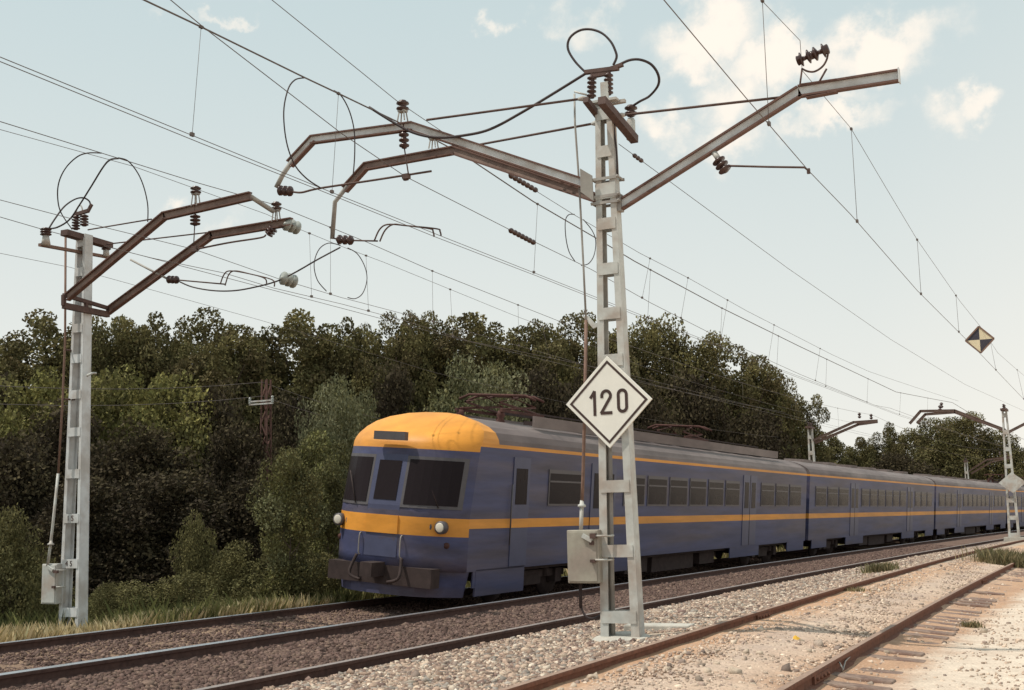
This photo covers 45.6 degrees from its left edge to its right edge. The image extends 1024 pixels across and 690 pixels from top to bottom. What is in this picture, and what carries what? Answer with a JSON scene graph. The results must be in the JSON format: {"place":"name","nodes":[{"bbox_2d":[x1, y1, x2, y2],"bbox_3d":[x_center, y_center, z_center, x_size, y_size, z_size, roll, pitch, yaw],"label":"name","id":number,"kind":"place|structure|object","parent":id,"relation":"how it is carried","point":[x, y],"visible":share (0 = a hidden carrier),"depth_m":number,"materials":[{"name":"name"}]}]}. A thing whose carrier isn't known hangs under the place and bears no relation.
{"place":"outdoors","nodes":[
{"label":"outdoors","id":0,"kind":"place"},
{"bbox_2d":[0,592,345,642],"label":"dry grass","id":1,"kind":"structure","parent":0,"point":[16,633],"depth_m":19.37,"materials":[{"name":"beige plant"}]},
{"bbox_2d":[0,0,1023,469],"label":"sky","id":2,"kind":"structure","parent":0,"point":[946,142],"materials":[{"name":"blue"}]},
{"bbox_2d":[401,541,1023,689],"bbox_3d":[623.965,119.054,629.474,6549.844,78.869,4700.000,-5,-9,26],"label":"ground","id":3,"kind":"structure","parent":0,"point":[959,648],"depth_m":13.73,"materials":[{"name":"beige gravel"}]},
{"bbox_2d":[0,503,56,625],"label":"bush","id":4,"kind":"object","parent":3,"relation":"on","point":[13,599],"visible":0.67,"depth_m":22.25,"materials":[{"name":"green plant"}]},
{"bbox_2d":[0,429,64,605],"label":"tree","id":5,"kind":"object","parent":3,"relation":"on","point":[24,491],"visible":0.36,"depth_m":33.39,"materials":[{"name":"green plant"}]},
{"bbox_2d":[0,329,68,436],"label":"tree","id":6,"kind":"object","parent":3,"relation":"on","point":[15,371],"visible":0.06,"depth_m":57.66,"materials":[{"name":"green plant"}]},
{"bbox_2d":[0,365,90,499],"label":"tree","id":7,"kind":"object","parent":3,"relation":"on","point":[7,417],"visible":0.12,"depth_m":39.64,"materials":[{"name":"green plant"}]},
{"bbox_2d":[18,555,75,618],"bbox_3d":[-9.037,4.936,23.866,1.468,1.663,1.566,0,-8,-6],"label":"bush","id":8,"kind":"object","parent":3,"relation":"on","point":[41,585],"visible":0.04,"depth_m":23.83,"materials":[{"name":"green plant"}]},
{"bbox_2d":[0,308,112,417],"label":"tree","id":9,"kind":"object","parent":3,"relation":"on","point":[48,332],"visible":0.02,"depth_m":60.23,"materials":[{"name":"green plant"}]},
{"bbox_2d":[1,397,128,610],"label":"tree","id":10,"kind":"object","parent":3,"relation":"on","point":[51,435],"visible":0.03,"depth_m":37.30,"materials":[{"name":"green plant"}]},
{"bbox_2d":[14,475,160,615],"bbox_3d":[-10.741,5.079,30.759,3.706,3.719,3.980,4,-10,-31],"label":"tree","id":11,"kind":"object","parent":3,"relation":"on","point":[97,567],"visible":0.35,"depth_m":30.53,"materials":[{"name":"green plant"}]},
{"bbox_2d":[44,315,148,443],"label":"tree","id":12,"kind":"object","parent":3,"relation":"on","point":[99,345],"visible":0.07,"depth_m":59.44,"materials":[{"name":"green plant"}]},
{"bbox_2d":[88,580,122,618],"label":"bush","id":13,"kind":"object","parent":3,"relation":"on","point":[100,601],"visible":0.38,"depth_m":22.31,"materials":[{"name":"green plant"}]},
{"bbox_2d":[64,363,167,478],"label":"tree","id":14,"kind":"object","parent":3,"relation":"on","point":[116,390],"visible":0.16,"depth_m":41.17,"materials":[{"name":"green plant"}]},
{"bbox_2d":[88,579,175,615],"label":"bush","id":15,"kind":"object","parent":3,"relation":"on","point":[145,595],"visible":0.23,"depth_m":22.72,"materials":[{"name":"green plant"}]},
{"bbox_2d":[73,417,217,592],"bbox_3d":[-10.738,4.912,35.692,4.935,5.574,4.478,4,-10,-30],"label":"tree","id":16,"kind":"object","parent":3,"relation":"on","point":[134,466],"visible":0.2,"depth_m":35.53,"materials":[{"name":"green plant"}]},
{"bbox_2d":[99,311,201,451],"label":"tree","id":17,"kind":"object","parent":3,"relation":"on","point":[171,355],"visible":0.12,"depth_m":60.57,"materials":[{"name":"green plant"}]},
{"bbox_2d":[111,370,223,527],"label":"tree","id":18,"kind":"object","parent":3,"relation":"on","point":[189,421],"visible":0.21,"depth_m":42.26,"materials":[{"name":"green plant"}]},
{"bbox_2d":[89,468,246,602],"bbox_3d":[-8.844,5.094,31.709,4.325,3.834,4.644,0,-8,-6],"label":"tree","id":19,"kind":"object","parent":3,"relation":"on","point":[164,531],"visible":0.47,"depth_m":31.49,"materials":[{"name":"green plant"}]},
{"bbox_2d":[38,186,300,626],"bbox_3d":[-5.747,1.183,19.862,4.541,7.730,1.697,-5,-9,26],"label":"catenary mast","id":20,"kind":"object","parent":3,"relation":"on","point":[79,292],"visible":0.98,"depth_m":20.59,"materials":[{"name":"metal"}]},
{"bbox_2d":[41,563,65,603],"bbox_3d":[-7.649,3.999,20.390,0.463,0.661,0.275,-5,-9,26],"label":"switch box","id":21,"kind":"object","parent":20,"relation":"attached to","point":[51,590],"visible":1,"depth_m":20.33,"materials":[{"name":"metal"}]},
{"bbox_2d":[41,565,55,602],"bbox_3d":[-7.744,3.994,20.339,0.297,0.615,0.012,-5,-9,26],"label":"cabinet door","id":22,"kind":"structure","parent":21,"relation":"in","point":[48,577],"depth_m":20.33,"materials":[{"name":"metal"}]},
{"bbox_2d":[178,247,340,291],"bbox_3d":[-4.333,-1.238,20.163,3.005,0.671,0.529,-3,-9,14],"label":"jumper cable","id":23,"kind":"object","parent":20,"relation":"attached to","point":[263,284],"visible":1,"depth_m":20.01,"materials":[{"name":"black metal"}]},
{"bbox_2d":[0,253,771,436],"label":"feeder wire","id":24,"kind":"object","parent":20,"relation":"attached to","point":[318,337],"visible":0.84,"depth_m":29.37,"materials":[{"name":"black metal"}]},
{"bbox_2d":[1,217,780,411],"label":"feeder wire","id":25,"kind":"object","parent":20,"relation":"attached to","point":[353,311],"visible":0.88,"depth_m":28.08,"materials":[{"name":"black metal"}]},
{"bbox_2d":[0,129,874,435],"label":"overhead line","id":26,"kind":"object","parent":20,"relation":"hanging from","point":[406,271],"visible":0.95,"depth_m":23.20,"materials":[{"name":"metal"}]},
{"bbox_2d":[152,315,217,409],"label":"tree","id":27,"kind":"object","parent":3,"relation":"on","point":[184,326],"visible":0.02,"depth_m":65.63,"materials":[{"name":"green plant"}]},
{"bbox_2d":[146,572,228,611],"bbox_3d":[-6.162,4.883,23.295,1.785,1.114,1.695,-6,-9,27],"label":"bush","id":28,"kind":"object","parent":3,"relation":"on","point":[182,586],"visible":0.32,"depth_m":23.04,"materials":[{"name":"green plant"}]},
{"bbox_2d":[169,510,223,602],"bbox_3d":[-6.611,4.623,25.393,1.225,2.460,1.180,2,-9,-24],"label":"bush","id":29,"kind":"object","parent":3,"relation":"on","point":[196,556],"visible":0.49,"depth_m":25.34,"materials":[{"name":"green plant"}]},
{"bbox_2d":[168,379,267,504],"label":"tree","id":30,"kind":"object","parent":3,"relation":"on","point":[226,417],"visible":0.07,"depth_m":43.15,"materials":[{"name":"green plant"}]},
{"bbox_2d":[165,307,281,480],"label":"tree","id":31,"kind":"object","parent":3,"relation":"on","point":[223,363],"visible":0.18,"depth_m":61.13,"materials":[{"name":"green plant"}]},
{"bbox_2d":[198,538,264,601],"bbox_3d":[-5.766,4.850,25.039,1.667,1.721,1.583,3,-9,-27],"label":"bush","id":32,"kind":"object","parent":3,"relation":"on","point":[223,577],"visible":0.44,"depth_m":24.68,"materials":[{"name":"green plant"}]},
{"bbox_2d":[0,582,470,630],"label":"undergrowth","id":33,"kind":"object","parent":3,"relation":"on","point":[13,620],"visible":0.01,"depth_m":21.69,"materials":[{"name":"green plant"}]},
{"bbox_2d":[182,475,296,588],"bbox_3d":[-7.200,5.296,32.642,3.417,3.594,3.656,-6,-9,29],"label":"tree","id":34,"kind":"object","parent":3,"relation":"on","point":[246,529],"visible":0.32,"depth_m":32.31,"materials":[{"name":"green plant"}]},
{"bbox_2d":[195,419,284,564],"bbox_3d":[-9.000,5.282,39.561,3.535,5.900,3.795,-3,-9,15],"label":"tree","id":35,"kind":"object","parent":3,"relation":"on","point":[237,449],"visible":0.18,"depth_m":39.69,"materials":[{"name":"green plant"}]},
{"bbox_2d":[33,581,470,628],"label":"green grass","id":36,"kind":"structure","parent":3,"relation":"on","point":[347,596],"depth_m":21.72,"materials":[{"name":"green plant"}]},
{"bbox_2d":[248,379,273,562],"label":"lattice pole","id":37,"kind":"object","parent":3,"relation":"on","point":[267,404],"visible":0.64,"depth_m":40.17,"materials":[{"name":"metal"}]},
{"bbox_2d":[224,545,322,602],"bbox_3d":[-4.846,4.753,24.459,2.124,1.489,2.264,-1,-8,-4],"label":"bush","id":38,"kind":"object","parent":3,"relation":"on","point":[256,585],"visible":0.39,"depth_m":24.01,"materials":[{"name":"green plant"}]},
{"bbox_2d":[244,446,326,598],"bbox_3d":[-4.505,3.713,24.233,1.644,3.383,1.517,-1,-8,1],"label":"shrub","id":39,"kind":"object","parent":3,"relation":"on","point":[297,525],"visible":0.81,"depth_m":24.10,"materials":[{"name":"green plant"}]},
{"bbox_2d":[261,386,314,556],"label":"tree","id":40,"kind":"object","parent":3,"relation":"on","point":[286,415],"visible":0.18,"depth_m":51.50,"materials":[{"name":"green plant"}]},
{"bbox_2d":[241,308,365,547],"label":"tree","id":41,"kind":"object","parent":3,"relation":"on","point":[297,378],"visible":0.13,"depth_m":64.26,"materials":[{"name":"green plant"}]},
{"bbox_2d":[280,428,349,566],"bbox_3d":[-4.703,4.214,29.717,2.156,4.473,1.991,-1,-8,1],"label":"shrub","id":42,"kind":"object","parent":3,"relation":"on","point":[311,452],"visible":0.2,"depth_m":29.76,"materials":[{"name":"green plant"}]},
{"bbox_2d":[291,458,346,590],"bbox_3d":[-4.112,4.166,26.708,1.552,3.360,1.433,2,-9,-20],"label":"shrub","id":43,"kind":"object","parent":3,"relation":"on","point":[332,478],"visible":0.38,"depth_m":26.68,"materials":[{"name":"green plant"}]},
{"bbox_2d":[293,372,364,557],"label":"tree","id":44,"kind":"object","parent":3,"relation":"on","point":[342,431],"visible":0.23,"depth_m":43.41,"materials":[{"name":"green plant"}]},
{"bbox_2d":[303,552,356,596],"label":"bush","id":45,"kind":"object","parent":3,"relation":"on","point":[329,582],"visible":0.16,"depth_m":25.31,"materials":[{"name":"green plant"}]},
{"bbox_2d":[304,316,394,468],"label":"tree","id":46,"kind":"object","parent":3,"relation":"on","point":[360,364],"visible":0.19,"depth_m":64.63,"materials":[{"name":"green plant"}]},
{"bbox_2d":[323,387,380,552],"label":"tree","id":47,"kind":"object","parent":3,"relation":"on","point":[367,420],"visible":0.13,"depth_m":45.77,"materials":[{"name":"green plant"}]},
{"bbox_2d":[336,322,399,404],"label":"tree","id":48,"kind":"object","parent":3,"relation":"on","point":[383,350],"depth_m":67.80,"materials":[{"name":"green plant"}]},
{"bbox_2d":[360,359,427,420],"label":"tree","id":49,"kind":"object","parent":3,"relation":"on","point":[398,389],"visible":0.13,"depth_m":55.42,"materials":[{"name":"green plant"}]},
{"bbox_2d":[361,311,437,412],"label":"tree","id":50,"kind":"object","parent":3,"relation":"on","point":[406,351],"visible":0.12,"depth_m":67.07,"materials":[{"name":"green plant"}]},
{"bbox_2d":[398,310,465,412],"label":"tree","id":51,"kind":"object","parent":3,"relation":"on","point":[443,330],"visible":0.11,"depth_m":69.22,"materials":[{"name":"green plant"}]},
{"bbox_2d":[427,311,517,419],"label":"tree","id":52,"kind":"object","parent":3,"relation":"on","point":[470,348],"visible":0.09,"depth_m":68.13,"materials":[{"name":"green plant"}]},
{"bbox_2d":[0,544,952,689],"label":"track ballast","id":53,"kind":"structure","parent":3,"relation":"on","point":[232,665],"depth_m":17.51,"materials":[{"name":"gravel"}]},
{"bbox_2d":[423,351,532,421],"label":"tree","id":54,"kind":"object","parent":3,"relation":"on","point":[467,387],"visible":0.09,"depth_m":49.63,"materials":[{"name":"green plant"}]},
{"bbox_2d":[458,321,534,420],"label":"tree","id":55,"kind":"object","parent":3,"relation":"on","point":[501,337],"visible":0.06,"depth_m":69.82,"materials":[{"name":"green plant"}]},
{"bbox_2d":[0,528,1023,689],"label":"ballast bed","id":56,"kind":"object","parent":3,"relation":"on","point":[953,543],"visible":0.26,"depth_m":20.94,"materials":[{"name":"grey gravel"}]},
{"bbox_2d":[0,527,1022,673],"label":"railway track","id":57,"kind":"structure","parent":56,"relation":"on","point":[60,640],"depth_m":19.76,"materials":[{"name":"steel"},{"name":"rusted steel"},{"name":"gravel"}]},
{"bbox_2d":[328,393,1023,602],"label":"train","id":58,"kind":"object","parent":57,"relation":"on","point":[441,505],"visible":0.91,"depth_m":26.73,"materials":[{"name":"blue paint"}]},
{"bbox_2d":[0,529,1023,689],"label":"railway track","id":59,"kind":"structure","parent":56,"relation":"on","point":[38,675],"depth_m":15.95,"materials":[{"name":"steel"},{"name":"rusted steel"},{"name":"gravel"}]},
{"bbox_2d":[504,360,580,422],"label":"tree","id":60,"kind":"object","parent":3,"relation":"on","point":[549,392],"visible":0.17,"depth_m":59.01,"materials":[{"name":"green plant"}]},
{"bbox_2d":[503,318,583,416],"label":"tree","id":61,"kind":"object","parent":3,"relation":"on","point":[538,336],"visible":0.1,"depth_m":70.44,"materials":[{"name":"green plant"}]},
{"bbox_2d":[511,312,597,394],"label":"tree","id":62,"kind":"object","parent":3,"relation":"on","point":[569,331],"visible":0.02,"depth_m":73.31,"materials":[{"name":"green plant"}]},
{"bbox_2d":[555,357,595,422],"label":"tree","id":63,"kind":"object","parent":3,"relation":"on","point":[579,383],"visible":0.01,"depth_m":61.46,"materials":[{"name":"green plant"}]},
{"bbox_2d":[274,44,900,641],"bbox_3d":[0.704,0.218,15.554,8.743,7.318,1.847,-6,-9,29],"label":"catenary mast","id":64,"kind":"object","parent":3,"relation":"on","point":[582,182],"visible":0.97,"depth_m":14.94,"materials":[{"name":"metal"}]},
{"bbox_2d":[369,73,585,138],"bbox_3d":[-0.473,-3.045,15.923,3.016,0.643,0.136,-4,-9,17],"label":"jumper cable","id":65,"kind":"object","parent":64,"relation":"attached to","point":[491,128],"visible":1,"depth_m":15.89,"materials":[{"name":"black metal"}]},
{"bbox_2d":[0,121,994,461],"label":"overhead line","id":66,"kind":"object","parent":64,"relation":"hanging from","point":[388,251],"visible":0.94,"depth_m":22.39,"materials":[{"name":"metal"}]},
{"bbox_2d":[0,0,1023,451],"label":"overhead line","id":67,"kind":"object","parent":64,"relation":"hanging from","point":[192,134],"visible":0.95,"depth_m":15.81,"materials":[{"name":"metal"}]},
{"bbox_2d":[171,0,956,428],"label":"overhead line","id":68,"kind":"object","parent":64,"relation":"hanging from","point":[515,232],"visible":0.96,"depth_m":19.62,"materials":[{"name":"metal"}]},
{"bbox_2d":[567,530,613,619],"bbox_3d":[0.968,2.740,14.529,0.564,1.059,0.338,-5,-9,26],"label":"switch box","id":69,"kind":"object","parent":64,"relation":"attached to","point":[584,553],"visible":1,"depth_m":14.47,"materials":[{"name":"grey paint"}]},
{"bbox_2d":[568,532,596,581],"bbox_3d":[0.840,2.518,14.487,0.359,0.583,0.012,-5,-9,26],"label":"cabinet door","id":70,"kind":"structure","parent":69,"relation":"in","point":[581,553],"depth_m":14.48,"materials":[{"name":"grey paint"}]},
{"bbox_2d":[566,28,617,71],"bbox_3d":[1.015,-3.760,15.474,0.692,0.599,0.032,-5,-9,26],"label":"jumper cable","id":71,"kind":"object","parent":64,"relation":"attached to","point":[589,29],"visible":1,"depth_m":15.51,"materials":[{"name":"black metal"}]},
{"bbox_2d":[566,356,651,447],"bbox_3d":[1.169,0.687,14.680,1.113,1.113,0.054,-5,-9,26],"label":"speed sign","id":72,"kind":"object","parent":64,"relation":"attached to","point":[608,402],"visible":1,"depth_m":14.65,"materials":[{"name":"white metal"}]},
{"bbox_2d":[622,58,659,105],"bbox_3d":[1.645,-3.332,15.380,0.492,0.445,0.542,-5,-9,26],"label":"jumper cable","id":73,"kind":"object","parent":64,"relation":"attached to","point":[656,71],"visible":1,"depth_m":15.24,"materials":[{"name":"black metal"}]},
{"bbox_2d":[619,144,1018,408],"bbox_3d":[12.821,0.448,36.741,0.255,0.308,49.274,-6,-9,28],"label":"anchor wire","id":74,"kind":"object","parent":64,"relation":"attached to","point":[638,158],"visible":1,"depth_m":19.36,"materials":[{"name":"metal"}]},
{"bbox_2d":[664,0,1023,399],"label":"overhead line","id":75,"kind":"object","parent":64,"relation":"hanging from","point":[769,122],"visible":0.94,"depth_m":15.68,"materials":[{"name":"metal"}]},
{"bbox_2d":[965,326,993,352],"bbox_3d":[10.944,-0.124,28.485,0.656,0.656,0.035,-5,-9,26],"label":"diamond sign","id":76,"kind":"object","parent":75,"relation":"hanging from","point":[979,339],"visible":0.96,"depth_m":28.48,"materials":[{"name":"white metal"}]},
{"bbox_2d":[565,309,647,422],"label":"tree","id":77,"kind":"object","parent":3,"relation":"on","point":[634,366],"visible":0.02,"depth_m":74.49,"materials":[{"name":"green plant"}]},
{"bbox_2d":[260,543,1002,689],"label":"shoulder ballast","id":78,"kind":"structure","parent":3,"relation":"on","point":[501,663],"depth_m":13.71,"materials":[{"name":"gravel"}]},
{"bbox_2d":[624,623,693,630],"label":"concrete slab","id":79,"kind":"structure","parent":78,"relation":"on","point":[656,626],"depth_m":15.37,"materials":[{"name":"white concrete"}]},
{"bbox_2d":[628,327,673,429],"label":"tree","id":80,"kind":"object","parent":3,"relation":"on","point":[656,348],"visible":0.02,"depth_m":77.10,"materials":[{"name":"green plant"}]},
{"bbox_2d":[633,375,682,436],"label":"tree","id":81,"kind":"object","parent":3,"relation":"on","point":[644,413],"visible":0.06,"depth_m":60.93,"materials":[{"name":"green plant"}]},
{"bbox_2d":[628,312,721,430],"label":"tree","id":82,"kind":"object","parent":3,"relation":"on","point":[672,345],"visible":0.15,"depth_m":78.50,"materials":[{"name":"green plant"}]},
{"bbox_2d":[661,366,737,554],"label":"tree","id":83,"kind":"object","parent":3,"relation":"on","point":[700,411],"visible":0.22,"depth_m":68.78,"materials":[{"name":"green plant"}]},
{"bbox_2d":[659,330,757,445],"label":"tree","id":84,"kind":"object","parent":3,"relation":"on","point":[711,354],"visible":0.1,"depth_m":78.72,"materials":[{"name":"green plant"}]},
{"bbox_2d":[718,344,799,458],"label":"tree","id":85,"kind":"object","parent":3,"relation":"on","point":[751,370],"visible":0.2,"depth_m":80.87,"materials":[{"name":"green plant"}]},
{"bbox_2d":[498,539,1023,689],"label":"railway track","id":86,"kind":"structure","parent":3,"relation":"on","point":[837,665],"depth_m":13.81,"materials":[{"name":"brown metal"}]},
{"bbox_2d":[727,407,801,548],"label":"tree","id":87,"kind":"object","parent":3,"relation":"on","point":[765,441],"visible":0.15,"depth_m":71.33,"materials":[{"name":"green plant"}]},
{"bbox_2d":[761,373,811,547],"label":"tree","id":88,"kind":"object","parent":3,"relation":"on","point":[787,419],"visible":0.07,"depth_m":82.18,"materials":[{"name":"green plant"}]},
{"bbox_2d":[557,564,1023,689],"bbox_3d":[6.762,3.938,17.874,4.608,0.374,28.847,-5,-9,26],"label":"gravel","id":89,"kind":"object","parent":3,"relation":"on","point":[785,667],"visible":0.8,"depth_m":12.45,"materials":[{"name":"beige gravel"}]},
{"bbox_2d":[783,393,832,462],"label":"tree","id":90,"kind":"object","parent":3,"relation":"on","point":[820,446],"visible":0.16,"depth_m":83.21,"materials":[{"name":"green plant"}]},
{"bbox_2d":[817,432,857,465],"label":"tree","id":91,"kind":"object","parent":3,"relation":"on","point":[837,449],"visible":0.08,"depth_m":118.74,"materials":[{"name":"green plant"}]},
{"bbox_2d":[805,413,877,461],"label":"catenary mast","id":92,"kind":"object","parent":3,"relation":"on","point":[813,439],"visible":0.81,"depth_m":63.33,"materials":[{"name":"metal"}]},
{"bbox_2d":[842,437,877,468],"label":"tree","id":93,"kind":"object","parent":3,"relation":"on","point":[854,455],"visible":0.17,"depth_m":123.99,"materials":[{"name":"green plant"}]},
{"bbox_2d":[855,431,891,466],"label":"tree","id":94,"kind":"object","parent":3,"relation":"on","point":[871,447],"visible":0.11,"depth_m":124.44,"materials":[{"name":"green plant"}]},
{"bbox_2d":[856,561,905,573],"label":"weed tuft","id":95,"kind":"object","parent":3,"relation":"on","point":[880,567],"visible":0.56,"depth_m":28.85,"materials":[{"name":"green plant"}]},
{"bbox_2d":[873,422,905,456],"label":"tree","id":96,"kind":"object","parent":3,"relation":"on","point":[893,437],"visible":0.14,"depth_m":124.72,"materials":[{"name":"green plant"}]},
{"bbox_2d":[871,451,947,534],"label":"tree","id":97,"kind":"object","parent":3,"relation":"on","point":[897,462],"visible":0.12,"depth_m":110.55,"materials":[{"name":"green plant"}]},
{"bbox_2d":[897,426,948,533],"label":"tree","id":98,"kind":"object","parent":3,"relation":"on","point":[905,436],"visible":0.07,"depth_m":121.45,"materials":[{"name":"green plant"}]},
{"bbox_2d":[902,416,991,478],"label":"tree","id":99,"kind":"object","parent":3,"relation":"on","point":[943,435],"visible":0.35,"depth_m":117.77,"materials":[{"name":"green plant"}]},
{"bbox_2d":[927,411,1004,528],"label":"tree","id":100,"kind":"object","parent":3,"relation":"on","point":[973,429],"visible":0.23,"depth_m":118.13,"materials":[{"name":"green plant"}]},
{"bbox_2d":[909,402,1023,541],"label":"catenary mast","id":101,"kind":"object","parent":3,"relation":"on","point":[1011,536],"visible":0.99,"depth_m":58.83,"materials":[{"name":"metal"}]},
{"bbox_2d":[999,472,1023,492],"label":"diamond plate","id":102,"kind":"object","parent":101,"relation":"attached to","point":[1012,482],"visible":1,"depth_m":58.30,"materials":[{"name":"metal"}]},
{"bbox_2d":[963,452,1008,478],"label":"catenary mast","id":103,"kind":"object","parent":3,"relation":"on","point":[965,461],"visible":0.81,"depth_m":100.68,"materials":[{"name":"metal"}]},
{"bbox_2d":[955,545,1023,567],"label":"weed tuft","id":104,"kind":"object","parent":3,"relation":"on","point":[997,556],"visible":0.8,"depth_m":33.10,"materials":[{"name":"green plant"}]},
{"bbox_2d":[969,427,1023,528],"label":"tree","id":105,"kind":"object","parent":3,"relation":"on","point":[1001,448],"visible":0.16,"depth_m":118.44,"materials":[{"name":"green plant"}]},
{"bbox_2d":[996,448,1023,480],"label":"tree","id":106,"kind":"object","parent":3,"relation":"on","point":[1021,471],"visible":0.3,"depth_m":116.99,"materials":[{"name":"green plant"}]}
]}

